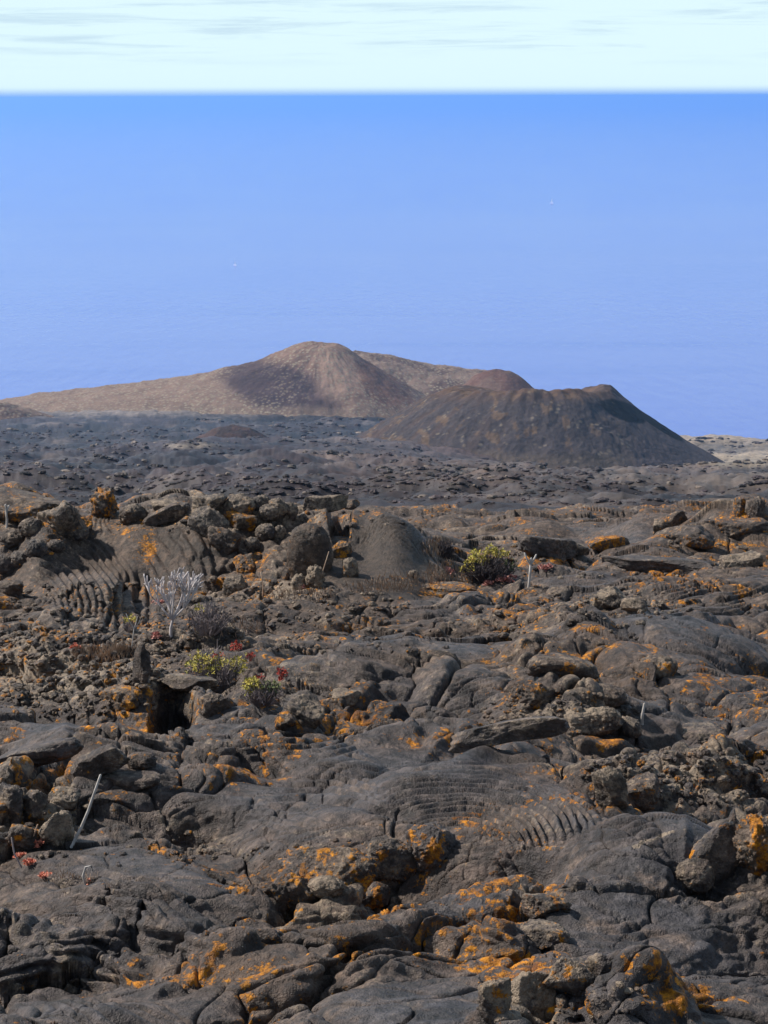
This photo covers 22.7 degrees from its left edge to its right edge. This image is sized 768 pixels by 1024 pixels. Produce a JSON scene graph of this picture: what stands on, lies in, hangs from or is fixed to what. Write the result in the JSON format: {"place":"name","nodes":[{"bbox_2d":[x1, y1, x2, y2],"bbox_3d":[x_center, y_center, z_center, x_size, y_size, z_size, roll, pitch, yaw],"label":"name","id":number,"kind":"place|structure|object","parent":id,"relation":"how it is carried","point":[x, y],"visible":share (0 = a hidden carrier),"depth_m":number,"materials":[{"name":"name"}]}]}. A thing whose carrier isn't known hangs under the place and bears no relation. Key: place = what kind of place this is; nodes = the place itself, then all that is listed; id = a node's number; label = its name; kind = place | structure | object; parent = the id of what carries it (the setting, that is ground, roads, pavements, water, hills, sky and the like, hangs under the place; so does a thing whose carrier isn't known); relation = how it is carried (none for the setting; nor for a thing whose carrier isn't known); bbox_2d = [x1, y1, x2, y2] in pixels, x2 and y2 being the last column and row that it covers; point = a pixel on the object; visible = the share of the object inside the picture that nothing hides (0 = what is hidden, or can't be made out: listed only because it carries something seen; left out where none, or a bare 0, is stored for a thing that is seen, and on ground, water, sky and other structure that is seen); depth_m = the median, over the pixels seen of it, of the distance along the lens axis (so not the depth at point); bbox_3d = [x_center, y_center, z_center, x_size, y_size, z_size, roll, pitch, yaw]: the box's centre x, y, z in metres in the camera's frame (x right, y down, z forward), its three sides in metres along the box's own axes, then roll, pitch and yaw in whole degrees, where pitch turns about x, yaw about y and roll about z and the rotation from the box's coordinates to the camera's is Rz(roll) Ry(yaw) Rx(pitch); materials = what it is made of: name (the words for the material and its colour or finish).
{"place":"outdoors","nodes":[
{"label":"outdoors","id":0,"kind":"place"},
{"bbox_2d":[0,402,54,419],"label":"edge hill","id":1,"kind":"structure","parent":0,"point":[9,411],"depth_m":1306.68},
{"bbox_2d":[0,341,425,418],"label":"hill","id":2,"kind":"structure","parent":0,"point":[311,378],"depth_m":1467.90,"materials":[{"name":"soil"}]},
{"bbox_2d":[196,424,266,437],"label":"hill","id":3,"kind":"structure","parent":0,"point":[230,431],"depth_m":957.53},
{"bbox_2d":[42,536,476,883],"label":"dry grass","id":4,"kind":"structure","parent":0,"point":[126,648],"depth_m":17.46,"materials":[{"name":"plant"}]},
{"bbox_2d":[0,409,767,1023],"bbox_3d":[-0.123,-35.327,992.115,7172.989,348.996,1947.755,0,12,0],"label":"ground","id":5,"kind":"structure","parent":0,"point":[156,937],"depth_m":9.08,"materials":[{"name":"stone"}]},
{"bbox_2d":[0,553,14,574],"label":"boulder","id":6,"kind":"object","parent":5,"relation":"on","point":[7,567],"visible":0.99,"depth_m":19.05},
{"bbox_2d":[5,504,9,528],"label":"forked stem","id":7,"kind":"object","parent":5,"relation":"on","point":[6,509],"visible":1,"depth_m":19.69,"materials":[{"name":"grey wood"}]},
{"bbox_2d":[0,782,23,823],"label":"boulder","id":8,"kind":"object","parent":5,"relation":"on","point":[11,796],"visible":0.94,"depth_m":8.04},
{"bbox_2d":[0,580,23,596],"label":"boulder","id":9,"kind":"object","parent":5,"relation":"on","point":[11,588],"visible":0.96,"depth_m":16.58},
{"bbox_2d":[0,528,25,548],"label":"boulder","id":10,"kind":"object","parent":5,"relation":"on","point":[10,538],"visible":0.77,"depth_m":19.39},
{"bbox_2d":[10,550,27,567],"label":"boulder","id":11,"kind":"object","parent":5,"relation":"on","point":[18,559],"visible":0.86,"depth_m":19.02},
{"bbox_2d":[7,824,39,850],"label":"boulder","id":12,"kind":"object","parent":5,"relation":"on","point":[23,837],"visible":1,"depth_m":7.42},
{"bbox_2d":[22,857,35,865],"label":"succulent","id":13,"kind":"object","parent":5,"relation":"on","point":[29,861],"visible":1,"depth_m":7.16,"materials":[{"name":"red plant"}]},
{"bbox_2d":[18,518,41,536],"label":"boulder","id":14,"kind":"object","parent":5,"relation":"on","point":[27,527],"visible":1,"depth_m":19.28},
{"bbox_2d":[0,486,60,522],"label":"lava slab","id":15,"kind":"object","parent":5,"relation":"on","point":[23,504],"depth_m":19.78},
{"bbox_2d":[23,789,48,825],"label":"boulder","id":16,"kind":"object","parent":5,"relation":"on","point":[35,802],"visible":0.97,"depth_m":8.07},
{"bbox_2d":[26,539,47,557],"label":"boulder","id":17,"kind":"object","parent":5,"relation":"on","point":[36,548],"visible":1,"depth_m":18.91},
{"bbox_2d":[0,737,83,767],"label":"lava slab","id":18,"kind":"object","parent":5,"relation":"on","point":[49,752],"depth_m":8.89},
{"bbox_2d":[37,871,51,878],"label":"succulent","id":19,"kind":"object","parent":5,"relation":"on","point":[44,874],"visible":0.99,"depth_m":7.00,"materials":[{"name":"red plant"}]},
{"bbox_2d":[38,810,74,847],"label":"boulder","id":20,"kind":"object","parent":5,"relation":"on","point":[57,828],"visible":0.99,"depth_m":7.44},
{"bbox_2d":[47,539,65,552],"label":"boulder","id":21,"kind":"object","parent":5,"relation":"on","point":[55,545],"visible":0.97,"depth_m":19.10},
{"bbox_2d":[37,500,86,537],"bbox_3d":[-3.266,0.120,19.408,0.503,0.489,0.260,-3,13,-12],"label":"rock","id":22,"kind":"object","parent":5,"relation":"on","point":[63,518],"depth_m":19.33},
{"bbox_2d":[48,786,80,809],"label":"boulder","id":23,"kind":"object","parent":5,"relation":"on","point":[66,797],"visible":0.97,"depth_m":8.13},
{"bbox_2d":[70,526,89,540],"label":"boulder","id":24,"kind":"object","parent":5,"relation":"on","point":[83,534],"visible":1,"depth_m":19.41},
{"bbox_2d":[70,774,101,847],"bbox_3d":[-1.161,1.164,7.433,0.135,0.304,0.013,-1,12,-3],"label":"dead stick","id":25,"kind":"object","parent":5,"relation":"on","point":[84,818],"visible":1,"depth_m":7.43,"materials":[{"name":"grey wood"}]},
{"bbox_2d":[81,517,92,532],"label":"boulder","id":26,"kind":"object","parent":5,"relation":"on","point":[88,523],"visible":0.34,"depth_m":19.65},
{"bbox_2d":[82,865,97,884],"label":"curled plant","id":27,"kind":"object","parent":5,"relation":"on","point":[84,873],"visible":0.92,"depth_m":6.90,"materials":[{"name":"grey plant"}]},
{"bbox_2d":[70,743,129,778],"bbox_3d":[-1.254,1.112,8.398,0.268,0.175,0.122,0,12,0],"label":"lava slab","id":28,"kind":"object","parent":5,"relation":"on","point":[102,760],"depth_m":8.36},
{"bbox_2d":[89,487,118,517],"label":"boulder","id":29,"kind":"object","parent":5,"relation":"on","point":[104,503],"visible":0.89,"depth_m":19.97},
{"bbox_2d":[98,685,144,711],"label":"boulder","id":30,"kind":"object","parent":5,"relation":"on","point":[122,697],"visible":0.98,"depth_m":10.74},
{"bbox_2d":[121,613,137,631],"bbox_3d":[-1.911,0.844,14.415,0.119,0.144,0.132,-9,15,-34],"label":"bush","id":31,"kind":"object","parent":5,"relation":"on","point":[130,627],"visible":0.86,"depth_m":14.41,"materials":[{"name":"yellow plant"}]},
{"bbox_2d":[103,771,160,791],"bbox_3d":[-1.111,1.186,8.390,0.271,0.080,0.139,0,12,0],"label":"lava slab","id":32,"kind":"object","parent":5,"relation":"on","point":[137,781],"depth_m":8.35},
{"bbox_2d":[118,503,147,524],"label":"boulder","id":33,"kind":"object","parent":5,"relation":"on","point":[131,513],"visible":1,"depth_m":19.66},
{"bbox_2d":[132,643,150,683],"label":"lava slab","id":34,"kind":"object","parent":5,"relation":"on","point":[141,665],"depth_m":10.85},
{"bbox_2d":[127,751,156,769],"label":"boulder","id":35,"kind":"object","parent":5,"relation":"on","point":[142,760],"visible":0.94,"depth_m":8.49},
{"bbox_2d":[143,502,184,526],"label":"lava slab","id":36,"kind":"structure","parent":5,"relation":"on","point":[170,513],"depth_m":19.58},
{"bbox_2d":[151,497,190,513],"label":"lava slab","id":37,"kind":"structure","parent":5,"relation":"on","point":[158,503],"depth_m":19.80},
{"bbox_2d":[143,566,203,636],"bbox_3d":[-1.428,0.606,12.954,0.420,0.491,0.245,0,12,0],"label":"dead shrub","id":38,"kind":"object","parent":5,"relation":"on","point":[193,582],"visible":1,"depth_m":12.93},
{"bbox_2d":[160,673,218,691],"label":"lava slab","id":39,"kind":"structure","parent":5,"relation":"on","point":[183,682],"depth_m":11.01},
{"bbox_2d":[183,598,231,636],"bbox_3d":[-1.188,0.698,12.885,0.346,0.258,0.291,0,12,0],"label":"bush","id":40,"kind":"object","parent":5,"relation":"on","point":[208,619],"visible":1,"depth_m":12.85,"materials":[{"name":"grey plant"}]},
{"bbox_2d":[187,506,229,537],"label":"boulder","id":41,"kind":"object","parent":5,"relation":"on","point":[200,520],"visible":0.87,"depth_m":19.28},
{"bbox_2d":[192,493,226,509],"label":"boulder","id":42,"kind":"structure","parent":5,"relation":"on","point":[215,501],"depth_m":19.60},
{"bbox_2d":[199,692,230,717],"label":"boulder","id":43,"kind":"object","parent":5,"relation":"on","point":[211,704],"visible":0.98,"depth_m":10.50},
{"bbox_2d":[183,640,255,693],"bbox_3d":[-1.001,0.940,11.579,0.458,0.346,0.370,0,12,0],"label":"bush","id":44,"kind":"object","parent":5,"relation":"on","point":[229,673],"visible":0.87,"depth_m":11.55,"materials":[{"name":"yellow plant"}]},
{"bbox_2d":[207,525,241,554],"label":"boulder","id":45,"kind":"object","parent":5,"relation":"on","point":[225,541],"visible":1,"depth_m":19.14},
{"bbox_2d":[221,574,247,595],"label":"boulder","id":46,"kind":"object","parent":5,"relation":"on","point":[233,583],"visible":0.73,"depth_m":18.28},
{"bbox_2d":[223,493,255,513],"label":"boulder","id":47,"kind":"object","parent":5,"relation":"on","point":[242,503],"visible":0.85,"depth_m":19.62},
{"bbox_2d":[223,510,258,532],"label":"boulder","id":48,"kind":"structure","parent":5,"relation":"on","point":[246,522],"depth_m":19.52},
{"bbox_2d":[233,553,256,573],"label":"boulder","id":49,"kind":"object","parent":5,"relation":"on","point":[244,564],"visible":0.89,"depth_m":18.72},
{"bbox_2d":[244,537,259,552],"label":"boulder","id":50,"kind":"object","parent":5,"relation":"on","point":[251,543],"visible":0.97,"depth_m":19.33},
{"bbox_2d":[253,494,269,511],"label":"boulder","id":51,"kind":"object","parent":5,"relation":"on","point":[261,500],"visible":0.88,"depth_m":19.69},
{"bbox_2d":[240,666,287,706],"bbox_3d":[-0.662,0.960,10.531,0.251,0.224,0.209,6,14,26],"label":"bush","id":52,"kind":"object","parent":5,"relation":"on","point":[270,693],"visible":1,"depth_m":10.52,"materials":[{"name":"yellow plant"}]},
{"bbox_2d":[254,523,275,540],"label":"boulder","id":53,"kind":"object","parent":5,"relation":"on","point":[264,531],"visible":1,"depth_m":19.42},
{"bbox_2d":[258,504,278,520],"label":"boulder","id":54,"kind":"object","parent":5,"relation":"on","point":[267,512],"visible":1,"depth_m":19.60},
{"bbox_2d":[268,498,287,517],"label":"boulder","id":55,"kind":"object","parent":5,"relation":"on","point":[279,504],"visible":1,"depth_m":19.63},
{"bbox_2d":[274,525,286,541],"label":"boulder","id":56,"kind":"object","parent":5,"relation":"on","point":[280,530],"visible":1,"depth_m":19.44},
{"bbox_2d":[274,711,298,730],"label":"boulder","id":57,"kind":"object","parent":5,"relation":"on","point":[284,720],"visible":1,"depth_m":10.02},
{"bbox_2d":[263,868,318,915],"bbox_3d":[-0.348,1.356,6.750,0.239,0.183,0.202,0,12,0],"label":"boulder","id":58,"kind":"object","parent":5,"relation":"on","point":[293,884],"visible":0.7,"depth_m":6.68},
{"bbox_2d":[285,502,297,520],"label":"boulder","id":59,"kind":"object","parent":5,"relation":"on","point":[292,510],"visible":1,"depth_m":19.68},
{"bbox_2d":[290,573,305,589],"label":"boulder","id":60,"kind":"object","parent":5,"relation":"on","point":[297,579],"visible":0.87,"depth_m":17.70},
{"bbox_2d":[282,689,324,728],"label":"boulder","id":61,"kind":"object","parent":5,"relation":"on","point":[305,707],"visible":0.9,"depth_m":10.12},
{"bbox_2d":[286,523,333,577],"bbox_3d":[-0.707,0.431,18.260,0.453,0.664,0.252,0,12,0],"label":"boulder","id":62,"kind":"object","parent":5,"relation":"on","point":[308,544],"visible":0.75,"depth_m":18.15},
{"bbox_2d":[305,564,325,587],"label":"boulder","id":63,"kind":"object","parent":5,"relation":"on","point":[314,577],"visible":0.96,"depth_m":17.65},
{"bbox_2d":[302,495,348,512],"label":"lava slab","id":64,"kind":"structure","parent":5,"relation":"on","point":[331,503],"depth_m":20.17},
{"bbox_2d":[274,846,378,899],"bbox_3d":[-0.215,1.310,6.881,0.384,0.199,0.196,5,13,21],"label":"boulder","id":65,"kind":"object","parent":5,"relation":"on","point":[347,866],"visible":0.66,"depth_m":6.85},
{"bbox_2d":[307,875,345,897],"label":"boulder","id":66,"kind":"object","parent":5,"relation":"on","point":[320,886],"visible":1,"depth_m":6.68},
{"bbox_2d":[332,541,351,557],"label":"boulder","id":67,"kind":"object","parent":5,"relation":"on","point":[342,549],"visible":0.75,"depth_m":18.60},
{"bbox_2d":[329,687,359,706],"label":"boulder","id":68,"kind":"object","parent":5,"relation":"on","point":[350,696],"visible":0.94,"depth_m":10.86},
{"bbox_2d":[342,557,358,576],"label":"boulder","id":69,"kind":"object","parent":5,"relation":"on","point":[350,567],"visible":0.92,"depth_m":18.08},
{"bbox_2d":[345,499,359,509],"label":"boulder","id":70,"kind":"object","parent":5,"relation":"on","point":[353,503],"visible":0.83,"depth_m":35.34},
{"bbox_2d":[362,881,390,908],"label":"boulder","id":71,"kind":"object","parent":5,"relation":"on","point":[378,893],"visible":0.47,"depth_m":7.13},
{"bbox_2d":[0,416,767,507],"bbox_3d":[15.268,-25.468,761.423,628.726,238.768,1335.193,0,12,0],"label":"lava rubble","id":72,"kind":"object","parent":5,"relation":"on","point":[318,483],"visible":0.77,"depth_m":181.21,"materials":[{"name":"stone"}]},
{"bbox_2d":[0,506,767,1019],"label":"rubble","id":73,"kind":"object","parent":5,"relation":"on","point":[170,698],"visible":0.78,"depth_m":12.22,"materials":[{"name":"stone"}]},
{"bbox_2d":[366,836,417,882],"bbox_3d":[0.033,1.321,7.258,0.225,0.188,0.144,0,12,0],"label":"boulder","id":74,"kind":"object","parent":5,"relation":"on","point":[396,860],"visible":0.88,"depth_m":7.21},
{"bbox_2d":[405,821,457,873],"bbox_3d":[0.187,1.281,7.262,0.212,0.193,0.158,0,12,0],"label":"boulder","id":75,"kind":"object","parent":5,"relation":"on","point":[431,844],"visible":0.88,"depth_m":7.21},
{"bbox_2d":[434,538,455,558],"bbox_3d":[0.658,0.397,20.692,0.242,0.223,0.208,0,12,0],"label":"bush","id":76,"kind":"object","parent":5,"relation":"on","point":[447,547],"visible":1,"depth_m":20.66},
{"bbox_2d":[422,581,476,597],"bbox_3d":[0.576,0.747,18.025,0.611,0.159,0.289,4,13,18],"label":"lava slab","id":77,"kind":"object","parent":5,"relation":"on","point":[441,590],"depth_m":17.92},
{"bbox_2d":[459,544,519,583],"bbox_3d":[1.113,0.540,20.220,0.656,0.423,0.478,0,12,0],"label":"bush","id":78,"kind":"object","parent":5,"relation":"on","point":[491,572],"visible":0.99,"depth_m":20.17,"materials":[{"name":"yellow plant"}]},
{"bbox_2d":[477,977,512,1023],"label":"boulder","id":79,"kind":"object","parent":5,"relation":"on","point":[494,998],"visible":0.98,"depth_m":5.09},
{"bbox_2d":[495,573,516,582],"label":"succulent","id":80,"kind":"object","parent":5,"relation":"on","point":[506,578],"visible":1,"depth_m":20.07,"materials":[{"name":"red plant"}]},
{"bbox_2d":[448,716,569,752],"bbox_3d":[0.581,1.026,8.860,0.568,0.230,0.168,5,13,22],"label":"lava slab","id":81,"kind":"object","parent":5,"relation":"on","point":[518,729],"depth_m":8.79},
{"bbox_2d":[503,679,557,710],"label":"boulder","id":82,"kind":"object","parent":5,"relation":"on","point":[535,696],"visible":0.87,"depth_m":10.27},
{"bbox_2d":[524,552,536,586],"bbox_3d":[1.385,0.556,18.091,0.125,0.355,0.032,0,12,0],"label":"forked stem","id":83,"kind":"object","parent":5,"relation":"on","point":[530,562],"visible":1,"depth_m":18.07,"materials":[{"name":"grey wood"}]},
{"bbox_2d":[511,971,555,1020],"bbox_3d":[0.420,1.369,5.371,0.138,0.179,0.109,0,12,0],"label":"boulder","id":84,"kind":"object","parent":5,"relation":"on","point":[534,995],"visible":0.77,"depth_m":5.33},
{"bbox_2d":[537,563,552,571],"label":"succulent","id":85,"kind":"object","parent":5,"relation":"on","point":[544,567],"visible":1,"depth_m":20.41,"materials":[{"name":"red plant"}]},
{"bbox_2d":[520,918,570,949],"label":"boulder","id":86,"kind":"object","parent":5,"relation":"on","point":[542,934],"visible":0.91,"depth_m":6.19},
{"bbox_2d":[521,893,571,918],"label":"boulder","id":87,"kind":"object","parent":5,"relation":"on","point":[538,905],"visible":0.94,"depth_m":6.45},
{"bbox_2d":[517,535,576,559],"bbox_3d":[1.882,0.410,22.049,0.696,0.335,0.413,0,12,0],"label":"lava slab","id":88,"kind":"object","parent":5,"relation":"on","point":[550,547],"depth_m":21.88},
{"bbox_2d":[525,653,598,679],"bbox_3d":[0.979,0.859,10.535,0.410,0.147,0.180,0,12,0],"label":"lava slab","id":89,"kind":"object","parent":5,"relation":"on","point":[561,665],"depth_m":10.47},
{"bbox_2d":[542,956,597,997],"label":"boulder","id":90,"kind":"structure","parent":5,"relation":"on","point":[570,976],"depth_m":5.33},
{"bbox_2d":[575,543,588,556],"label":"lava slab","id":91,"kind":"object","parent":5,"relation":"on","point":[581,549],"depth_m":22.58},
{"bbox_2d":[562,706,622,735],"bbox_3d":[1.081,1.107,10.126,0.331,0.174,0.267,-3,13,-12],"label":"boulder","id":92,"kind":"object","parent":5,"relation":"on","point":[596,721],"visible":0.77,"depth_m":10.02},
{"bbox_2d":[588,535,629,550],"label":"lava slab","id":93,"kind":"object","parent":5,"relation":"on","point":[601,543],"depth_m":23.23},
{"bbox_2d":[591,766,628,810],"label":"boulder","id":94,"kind":"object","parent":5,"relation":"on","point":[610,785],"visible":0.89,"depth_m":7.85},
{"bbox_2d":[596,586,626,608],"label":"boulder","id":95,"kind":"object","parent":5,"relation":"on","point":[610,596],"visible":0.93,"depth_m":16.08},
{"bbox_2d":[599,683,626,707],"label":"boulder","id":96,"kind":"object","parent":5,"relation":"on","point":[615,696],"visible":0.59,"depth_m":10.29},
{"bbox_2d":[617,716,641,738],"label":"boulder","id":97,"kind":"object","parent":5,"relation":"on","point":[630,727],"visible":0.8,"depth_m":10.13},
{"bbox_2d":[620,597,647,611],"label":"boulder","id":98,"kind":"object","parent":5,"relation":"on","point":[628,604],"visible":1,"depth_m":14.40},
{"bbox_2d":[640,703,645,724],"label":"dead twig","id":99,"kind":"object","parent":5,"relation":"on","point":[642,716],"visible":0.95,"depth_m":10.27,"materials":[{"name":"grey wood"}]},
{"bbox_2d":[626,771,660,810],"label":"boulder","id":100,"kind":"object","parent":5,"relation":"on","point":[644,790],"visible":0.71,"depth_m":8.14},
{"bbox_2d":[601,555,713,573],"bbox_3d":[2.947,0.560,20.360,1.217,0.186,0.430,6,14,25],"label":"lava slab","id":101,"kind":"object","parent":5,"relation":"on","point":[645,563],"depth_m":20.23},
{"bbox_2d":[640,654,677,680],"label":"boulder","id":102,"kind":"object","parent":5,"relation":"on","point":[667,666],"visible":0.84,"depth_m":11.51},
{"bbox_2d":[653,511,687,534],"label":"lava slab","id":103,"kind":"object","parent":5,"relation":"on","point":[675,518],"depth_m":25.55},
{"bbox_2d":[654,525,715,549],"bbox_3d":[3.716,0.330,23.616,0.788,0.350,0.386,5,13,22],"label":"lava slab","id":104,"kind":"object","parent":5,"relation":"on","point":[696,536],"depth_m":23.45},
{"bbox_2d":[674,858,714,894],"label":"boulder","id":105,"kind":"object","parent":5,"relation":"on","point":[694,876],"visible":1,"depth_m":6.71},
{"bbox_2d":[682,722,727,744],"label":"boulder","id":106,"kind":"object","parent":5,"relation":"on","point":[701,732],"visible":0.54,"depth_m":10.40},
{"bbox_2d":[689,822,738,885],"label":"boulder","id":107,"kind":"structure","parent":5,"relation":"on","point":[715,847],"depth_m":6.80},
{"bbox_2d":[704,517,767,538],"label":"lava slab","id":108,"kind":"object","parent":5,"relation":"on","point":[734,528],"depth_m":24.09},
{"bbox_2d":[733,497,745,516],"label":"boulder","id":109,"kind":"object","parent":5,"relation":"on","point":[739,506],"visible":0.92,"depth_m":24.85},
{"bbox_2d":[718,550,763,568],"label":"lava slab","id":110,"kind":"object","parent":5,"relation":"on","point":[749,558],"depth_m":19.97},
{"bbox_2d":[732,812,767,875],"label":"boulder","id":111,"kind":"object","parent":5,"relation":"on","point":[750,840],"visible":0.99,"depth_m":6.75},
{"bbox_2d":[745,496,765,517],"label":"boulder","id":112,"kind":"object","parent":5,"relation":"on","point":[755,507],"visible":0.8,"depth_m":24.70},
{"bbox_2d":[0,105,767,438],"bbox_3d":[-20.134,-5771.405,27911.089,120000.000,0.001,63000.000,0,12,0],"label":"sea","id":113,"kind":"structure","parent":0,"point":[622,249],"depth_m":3914.27,"materials":[{"name":"liquid"}]},
{"bbox_2d":[0,0,767,106],"label":"sky","id":114,"kind":"structure","parent":0,"point":[54,53],"materials":[{"name":"white"}]},
{"bbox_2d":[353,350,486,395],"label":"back ridge","id":115,"kind":"structure","parent":0,"point":[426,379],"depth_m":1620.07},
{"bbox_2d":[462,369,533,390],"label":"red hill","id":116,"kind":"structure","parent":0,"point":[498,380],"depth_m":1377.35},
{"bbox_2d":[356,384,723,468],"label":"dark hill","id":117,"kind":"structure","parent":0,"point":[603,426],"depth_m":960.85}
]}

